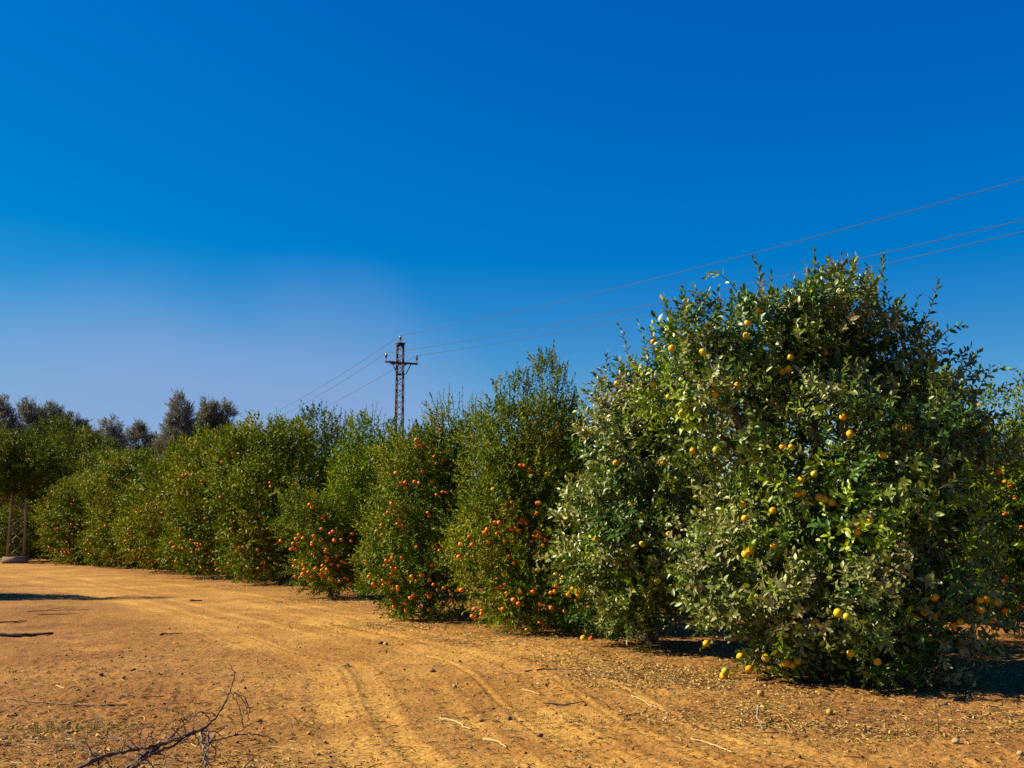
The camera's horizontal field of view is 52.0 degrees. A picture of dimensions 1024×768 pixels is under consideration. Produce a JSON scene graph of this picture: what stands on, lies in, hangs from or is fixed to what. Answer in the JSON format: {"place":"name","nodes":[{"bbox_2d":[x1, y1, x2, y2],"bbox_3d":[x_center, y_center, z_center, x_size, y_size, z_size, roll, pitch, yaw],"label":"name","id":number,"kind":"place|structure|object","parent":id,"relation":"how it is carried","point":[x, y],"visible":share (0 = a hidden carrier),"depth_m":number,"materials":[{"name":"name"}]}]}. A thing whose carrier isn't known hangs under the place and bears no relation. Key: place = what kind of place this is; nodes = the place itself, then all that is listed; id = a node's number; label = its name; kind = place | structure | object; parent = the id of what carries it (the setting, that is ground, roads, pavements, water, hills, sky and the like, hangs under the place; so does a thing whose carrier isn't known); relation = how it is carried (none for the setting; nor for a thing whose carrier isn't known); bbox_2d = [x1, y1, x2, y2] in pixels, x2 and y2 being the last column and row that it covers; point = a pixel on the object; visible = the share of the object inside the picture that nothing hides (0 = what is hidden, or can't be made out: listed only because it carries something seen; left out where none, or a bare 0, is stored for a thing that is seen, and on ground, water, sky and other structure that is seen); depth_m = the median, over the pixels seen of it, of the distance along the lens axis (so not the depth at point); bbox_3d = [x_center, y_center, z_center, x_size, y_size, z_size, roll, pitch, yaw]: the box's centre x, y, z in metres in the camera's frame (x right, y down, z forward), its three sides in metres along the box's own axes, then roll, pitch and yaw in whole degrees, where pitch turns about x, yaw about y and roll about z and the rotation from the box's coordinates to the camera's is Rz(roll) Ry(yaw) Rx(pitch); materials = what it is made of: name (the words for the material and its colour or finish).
{"place":"outdoors","nodes":[
{"label":"outdoors","id":0,"kind":"place"},
{"bbox_2d":[0,722,113,734],"bbox_3d":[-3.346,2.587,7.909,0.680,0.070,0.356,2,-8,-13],"label":"grass","id":1,"kind":"structure","parent":0,"point":[31,730],"depth_m":7.89,"materials":[{"name":"brown plant"}]},
{"bbox_2d":[199,730,224,767],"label":"dead branch","id":2,"kind":"object","parent":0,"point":[206,747],"visible":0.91,"depth_m":6.15,"materials":[{"name":"grey wood"}]},
{"bbox_2d":[208,720,277,761],"bbox_3d":[-1.635,2.119,6.296,0.430,0.194,0.245,6,-10,-39],"label":"dead branch","id":3,"kind":"object","parent":2,"relation":"attached to","point":[212,740],"visible":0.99,"depth_m":6.26,"materials":[{"name":"brown wood"}]},
{"bbox_2d":[0,530,1023,767],"bbox_3d":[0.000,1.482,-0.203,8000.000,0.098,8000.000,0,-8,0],"label":"ground","id":4,"kind":"structure","parent":0,"point":[121,604],"depth_m":9.95,"materials":[{"name":"brown soil"}]},
{"bbox_2d":[0,620,26,622],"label":"fallen stick","id":5,"kind":"object","parent":4,"relation":"on","point":[10,621],"visible":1,"depth_m":16.66,"materials":[{"name":"brown wood"}]},
{"bbox_2d":[0,392,28,479],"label":"conifer tree","id":6,"kind":"object","parent":4,"relation":"on","point":[13,422],"visible":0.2,"depth_m":128.28,"materials":[{"name":"green plant"}]},
{"bbox_2d":[2,453,28,563],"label":"lattice mast","id":7,"kind":"object","parent":4,"relation":"on","point":[8,558],"visible":0.67,"depth_m":45.11,"materials":[{"name":"metal"}]},
{"bbox_2d":[0,632,53,636],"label":"fallen stick","id":8,"kind":"object","parent":4,"relation":"on","point":[2,634],"visible":1,"depth_m":14.61,"materials":[{"name":"brown wood"}]},
{"bbox_2d":[0,484,61,556],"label":"citrus tree","id":9,"kind":"object","parent":4,"relation":"on","point":[13,535],"visible":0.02,"depth_m":53.52,"materials":[{"name":"green plant"}]},
{"bbox_2d":[14,395,56,441],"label":"conifer tree","id":10,"kind":"object","parent":4,"relation":"on","point":[30,413],"visible":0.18,"depth_m":130.72,"materials":[{"name":"green plant"}]},
{"bbox_2d":[0,412,87,559],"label":"citrus tree","id":11,"kind":"object","parent":4,"relation":"on","point":[37,458],"visible":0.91,"depth_m":45.88,"materials":[{"name":"green plant"}]},
{"bbox_2d":[12,477,83,560],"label":"mandarin tree","id":12,"kind":"object","parent":4,"relation":"on","point":[38,551],"visible":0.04,"depth_m":47.58,"materials":[{"name":"green plant"}]},
{"bbox_2d":[10,605,87,611],"bbox_3d":[-8.938,4.151,19.431,2.319,0.047,0.761,-4,-9,29],"label":"fallen stick","id":13,"kind":"object","parent":4,"relation":"on","point":[44,610],"visible":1,"depth_m":19.08,"materials":[{"name":"brown wood"}]},
{"bbox_2d":[37,400,71,475],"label":"conifer tree","id":14,"kind":"object","parent":4,"relation":"on","point":[57,409],"visible":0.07,"depth_m":133.30,"materials":[{"name":"green plant"}]},
{"bbox_2d":[4,698,126,705],"bbox_3d":[-3.901,2.750,9.075,1.157,0.044,0.155,-1,-8,9],"label":"fallen stick","id":15,"kind":"object","parent":4,"relation":"on","point":[62,703],"visible":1,"depth_m":9.03,"materials":[{"name":"brown wood"}]},
{"bbox_2d":[14,423,121,554],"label":"citrus tree","id":16,"kind":"object","parent":4,"relation":"on","point":[87,437],"visible":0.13,"depth_m":55.47,"materials":[{"name":"green plant"}]},
{"bbox_2d":[26,464,129,564],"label":"mandarin tree","id":17,"kind":"object","parent":4,"relation":"on","point":[66,508],"visible":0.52,"depth_m":42.09,"materials":[{"name":"green plant"}]},
{"bbox_2d":[61,410,95,449],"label":"conifer tree","id":18,"kind":"object","parent":4,"relation":"on","point":[78,419],"visible":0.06,"depth_m":134.18,"materials":[{"name":"green plant"}]},
{"bbox_2d":[84,422,100,451],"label":"conifer tree","id":19,"kind":"object","parent":4,"relation":"on","point":[97,430],"visible":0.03,"depth_m":135.79,"materials":[{"name":"green plant"}]},
{"bbox_2d":[47,721,141,729],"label":"grass","id":20,"kind":"structure","parent":4,"relation":"on","point":[99,724],"depth_m":8.02,"materials":[{"name":"brown plant"}]},
{"bbox_2d":[52,714,163,767],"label":"dead branch","id":21,"kind":"object","parent":4,"relation":"on","point":[91,760],"visible":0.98,"depth_m":5.98,"materials":[{"name":"brown wood"}]},
{"bbox_2d":[77,711,218,767],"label":"dead branch","id":22,"kind":"object","parent":21,"relation":"on","point":[155,745],"visible":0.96,"depth_m":6.04,"materials":[{"name":"brown wood"}]},
{"bbox_2d":[68,445,154,546],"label":"citrus tree","id":23,"kind":"object","parent":4,"relation":"on","point":[94,455],"visible":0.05,"depth_m":51.35,"materials":[{"name":"green plant"}]},
{"bbox_2d":[96,413,130,456],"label":"conifer tree","id":24,"kind":"object","parent":4,"relation":"on","point":[115,432],"visible":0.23,"depth_m":129.90,"materials":[{"name":"green plant"}]},
{"bbox_2d":[71,446,174,567],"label":"mandarin tree","id":25,"kind":"object","parent":4,"relation":"on","point":[102,507],"visible":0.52,"depth_m":39.55,"materials":[{"name":"green plant"}]},
{"bbox_2d":[122,418,159,461],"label":"conifer tree","id":26,"kind":"object","parent":4,"relation":"on","point":[138,431],"visible":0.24,"depth_m":134.38,"materials":[{"name":"green plant"}]},
{"bbox_2d":[120,694,162,696],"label":"fallen stick","id":27,"kind":"object","parent":4,"relation":"on","point":[143,695],"visible":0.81,"depth_m":9.47,"materials":[{"name":"brown wood"}]},
{"bbox_2d":[106,431,217,571],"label":"mandarin tree","id":28,"kind":"object","parent":4,"relation":"on","point":[145,515],"visible":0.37,"depth_m":35.70,"materials":[{"name":"green plant"}]},
{"bbox_2d":[142,750,194,767],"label":"dead branch","id":29,"kind":"object","parent":4,"relation":"on","point":[165,761],"visible":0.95,"depth_m":6.01,"materials":[{"name":"grey wood"}]},
{"bbox_2d":[146,387,198,462],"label":"conifer tree","id":30,"kind":"object","parent":4,"relation":"on","point":[177,421],"visible":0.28,"depth_m":125.70,"materials":[{"name":"green plant"}]},
{"bbox_2d":[161,421,212,562],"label":"citrus tree","id":31,"kind":"object","parent":4,"relation":"on","point":[179,438],"visible":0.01,"depth_m":44.13,"materials":[{"name":"green plant"}]},
{"bbox_2d":[125,665,249,767],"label":"dead branch","id":32,"kind":"object","parent":4,"relation":"on","point":[145,756],"visible":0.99,"depth_m":6.11,"materials":[{"name":"brown wood"}]},
{"bbox_2d":[193,396,225,445],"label":"conifer tree","id":33,"kind":"object","parent":4,"relation":"on","point":[205,412],"visible":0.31,"depth_m":129.17,"materials":[{"name":"green plant"}]},
{"bbox_2d":[197,574,224,579],"bbox_3d":[-8.738,5.642,30.634,0.860,0.206,0.632,0,-8,0],"label":"weed tuft","id":34,"kind":"object","parent":4,"relation":"on","point":[206,577],"visible":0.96,"depth_m":30.63,"materials":[{"name":"green plant"}]},
{"bbox_2d":[150,417,290,577],"bbox_3d":[-8.743,3.498,32.311,4.723,5.090,4.663,0,-8,0],"label":"mandarin tree","id":35,"kind":"object","parent":4,"relation":"on","point":[200,529],"visible":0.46,"depth_m":31.57,"materials":[{"name":"green plant"}]},
{"bbox_2d":[211,397,240,432],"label":"conifer tree","id":36,"kind":"object","parent":4,"relation":"on","point":[228,410],"visible":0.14,"depth_m":129.61,"materials":[{"name":"green plant"}]},
{"bbox_2d":[210,413,289,570],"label":"citrus tree","id":37,"kind":"object","parent":4,"relation":"on","point":[269,419],"depth_m":38.24,"materials":[{"name":"green plant"}]},
{"bbox_2d":[243,754,259,767],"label":"dead branch","id":38,"kind":"object","parent":4,"relation":"on","point":[250,761],"visible":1,"depth_m":5.96,"materials":[{"name":"brown wood"}]},
{"bbox_2d":[193,408,342,583],"bbox_3d":[-6.439,3.021,28.849,4.666,5.082,4.243,-4,-9,28],"label":"mandarin tree","id":39,"kind":"object","parent":4,"relation":"on","point":[254,531],"visible":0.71,"depth_m":28.17,"materials":[{"name":"green plant"}]},
{"bbox_2d":[268,478,372,597],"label":"mandarin tree","id":40,"kind":"object","parent":4,"relation":"on","point":[317,540],"visible":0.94,"depth_m":22.67,"materials":[{"name":"green plant"}]},
{"bbox_2d":[271,400,377,575],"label":"citrus tree","id":41,"kind":"object","parent":4,"relation":"on","point":[328,435],"visible":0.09,"depth_m":30.91,"materials":[{"name":"green plant"}]},
{"bbox_2d":[321,400,411,593],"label":"citrus tree","id":42,"kind":"object","parent":4,"relation":"on","point":[357,468],"visible":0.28,"depth_m":24.05,"materials":[{"name":"green plant"}]},
{"bbox_2d":[337,423,448,583],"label":"citrus tree","id":43,"kind":"object","parent":4,"relation":"on","point":[373,462],"visible":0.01,"depth_m":27.85,"materials":[{"name":"green plant"}]},
{"bbox_2d":[385,336,417,437],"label":"lattice pole","id":44,"kind":"object","parent":4,"relation":"on","point":[397,363],"visible":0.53,"depth_m":60.49,"materials":[{"name":"metal"}]},
{"bbox_2d":[261,179,1023,418],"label":"power line wire","id":45,"kind":"object","parent":44,"relation":"attached to","point":[706,265],"visible":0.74,"depth_m":39.04,"materials":[{"name":"grey metal"}]},
{"bbox_2d":[264,220,1022,424],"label":"power line wire","id":46,"kind":"object","parent":44,"relation":"attached to","point":[695,295],"visible":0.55,"depth_m":38.81,"materials":[{"name":"grey metal"}]},
{"bbox_2d":[265,231,1023,433],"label":"power line wire","id":47,"kind":"object","parent":44,"relation":"attached to","point":[708,302],"visible":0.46,"depth_m":43.39,"materials":[{"name":"grey metal"}]},
{"bbox_2d":[345,382,506,621],"bbox_3d":[-1.412,1.991,18.184,2.767,4.183,3.451,0,-8,0],"label":"mandarin tree","id":48,"kind":"object","parent":4,"relation":"on","point":[430,485],"visible":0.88,"depth_m":17.59,"materials":[{"name":"green plant"}]},
{"bbox_2d":[439,717,471,729],"bbox_3d":[-0.422,2.639,8.205,0.065,0.042,0.566,4,-9,-29],"label":"fallen stick","id":49,"kind":"object","parent":4,"relation":"on","point":[458,722],"visible":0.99,"depth_m":8.23,"materials":[{"name":"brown wood"}]},
{"bbox_2d":[483,738,506,748],"bbox_3d":[-0.107,2.541,7.444,0.049,0.024,0.372,4,-9,-27],"label":"fallen stick","id":50,"kind":"object","parent":4,"relation":"on","point":[495,740],"visible":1,"depth_m":7.49,"materials":[{"name":"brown wood"}]},
{"bbox_2d":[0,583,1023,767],"bbox_3d":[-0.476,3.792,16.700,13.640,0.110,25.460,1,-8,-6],"label":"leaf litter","id":51,"kind":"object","parent":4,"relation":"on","point":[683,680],"visible":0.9,"depth_m":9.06,"materials":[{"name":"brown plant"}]},
{"bbox_2d":[0,588,1023,767],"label":"soil crumbs","id":52,"kind":"object","parent":4,"relation":"on","point":[406,709],"visible":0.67,"depth_m":8.73,"materials":[{"name":"brown soil"}]},
{"bbox_2d":[430,340,601,635],"bbox_3d":[0.277,1.481,16.043,2.945,4.594,3.635,0,-8,0],"label":"mandarin tree","id":53,"kind":"object","parent":4,"relation":"on","point":[495,512],"visible":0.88,"depth_m":15.51,"materials":[{"name":"green plant"}]},
{"bbox_2d":[480,396,602,602],"bbox_3d":[0.902,2.359,22.323,3.391,4.606,3.542,-5,-9,31],"label":"citrus tree","id":54,"kind":"object","parent":4,"relation":"on","point":[576,418],"depth_m":22.06,"materials":[{"name":"green plant"}]},
{"bbox_2d":[543,701,583,705],"bbox_3d":[0.452,2.773,9.115,0.361,0.028,0.068,0,-8,-4],"label":"fallen stick","id":55,"kind":"object","parent":4,"relation":"on","point":[561,704],"visible":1,"depth_m":9.11,"materials":[{"name":"brown wood"}]},
{"bbox_2d":[524,667,614,673],"bbox_3d":[0.634,3.016,11.081,0.991,0.049,0.232,-2,-8,12],"label":"fallen stick","id":56,"kind":"object","parent":4,"relation":"on","point":[580,668],"visible":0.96,"depth_m":11.15,"materials":[{"name":"brown wood"}]},
{"bbox_2d":[532,317,733,647],"bbox_3d":[1.694,1.276,13.905,2.649,4.425,3.636,-4,-9,25],"label":"orange tree","id":57,"kind":"object","parent":4,"relation":"on","point":[623,527],"visible":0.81,"depth_m":13.29,"materials":[{"name":"green plant"}]},
{"bbox_2d":[537,446,738,607],"bbox_3d":[2.816,2.620,20.238,4.698,3.510,4.230,0,-8,0],"label":"citrus tree","id":58,"kind":"object","parent":4,"relation":"on","point":[658,474],"depth_m":19.53,"materials":[{"name":"green plant"}]},
{"bbox_2d":[631,695,652,707],"bbox_3d":[1.147,2.774,9.192,0.037,0.027,0.559,2,-8,-12],"label":"fallen stick","id":59,"kind":"object","parent":4,"relation":"on","point":[641,699],"visible":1,"depth_m":9.25,"materials":[{"name":"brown wood"}]},
{"bbox_2d":[633,645,656,652],"bbox_3d":[1.597,3.175,12.608,0.262,0.124,0.134,-3,-8,19],"label":"weed tuft","id":60,"kind":"object","parent":4,"relation":"on","point":[645,650],"visible":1,"depth_m":12.60,"materials":[{"name":"green plant"}]},
{"bbox_2d":[667,709,700,711],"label":"fallen stick","id":61,"kind":"object","parent":4,"relation":"on","point":[681,710],"visible":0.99,"depth_m":8.74,"materials":[{"name":"brown wood"}]},
{"bbox_2d":[690,738,732,751],"bbox_3d":[1.423,2.510,7.309,0.096,0.040,0.504,4,-9,-25],"label":"fallen stick","id":62,"kind":"object","parent":4,"relation":"on","point":[710,744],"visible":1,"depth_m":7.38,"materials":[{"name":"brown wood"}]},
{"bbox_2d":[720,672,727,679],"bbox_3d":[2.140,2.946,10.601,0.085,0.088,0.087,5,-9,-32],"label":"fallen orange","id":63,"kind":"object","parent":4,"relation":"on","point":[722,676],"visible":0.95,"depth_m":10.57,"materials":[{"name":"orange food"}]},
{"bbox_2d":[756,704,762,728],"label":"fallen stick","id":64,"kind":"object","parent":4,"relation":"on","point":[758,705],"visible":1,"depth_m":8.17,"materials":[{"name":"grey wood"}]},
{"bbox_2d":[757,690,763,696],"bbox_3d":[2.258,2.813,9.539,0.065,0.066,0.064,-5,-9,31],"label":"fallen orange","id":65,"kind":"object","parent":4,"relation":"on","point":[760,693],"visible":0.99,"depth_m":9.52,"materials":[{"name":"food"}]},
{"bbox_2d":[621,246,1023,689],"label":"orange tree","id":66,"kind":"object","parent":4,"relation":"on","point":[782,551],"visible":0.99,"depth_m":10.64,"materials":[{"name":"green plant"}]},
{"bbox_2d":[826,709,833,715],"bbox_3d":[2.610,2.697,8.627,0.057,0.059,0.058,-8,-11,44],"label":"fallen orange","id":67,"kind":"object","parent":4,"relation":"on","point":[829,712],"visible":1,"depth_m":8.61,"materials":[{"name":"orange food"}]},
{"bbox_2d":[793,417,1021,616],"bbox_3d":[6.922,2.300,18.784,4.796,3.731,4.495,3,-8,-19],"label":"citrus tree","id":68,"kind":"object","parent":4,"relation":"on","point":[839,465],"depth_m":18.57,"materials":[{"name":"green plant"}]},
{"bbox_2d":[933,698,940,731],"bbox_3d":[3.205,2.492,7.912,0.061,0.246,0.014,0,-8,0],"label":"bare weed","id":69,"kind":"object","parent":4,"relation":"on","point":[936,714],"visible":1,"depth_m":7.91,"materials":[{"name":"plant"}]},
{"bbox_2d":[951,738,959,743],"bbox_3d":[3.140,2.531,7.432,0.056,0.051,0.047,-3,-8,18],"label":"pebble","id":70,"kind":"object","parent":4,"relation":"on","point":[954,740],"visible":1,"depth_m":7.42,"materials":[{"name":"stone"}]},
{"bbox_2d":[923,370,1023,635],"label":"mandarin tree","id":71,"kind":"object","parent":4,"relation":"on","point":[1013,496],"visible":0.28,"depth_m":13.85,"materials":[{"name":"green plant"}]},
{"bbox_2d":[0,0,1023,505],"label":"sky","id":72,"kind":"structure","parent":0,"point":[243,202],"materials":[{"name":"blue"}]}
]}

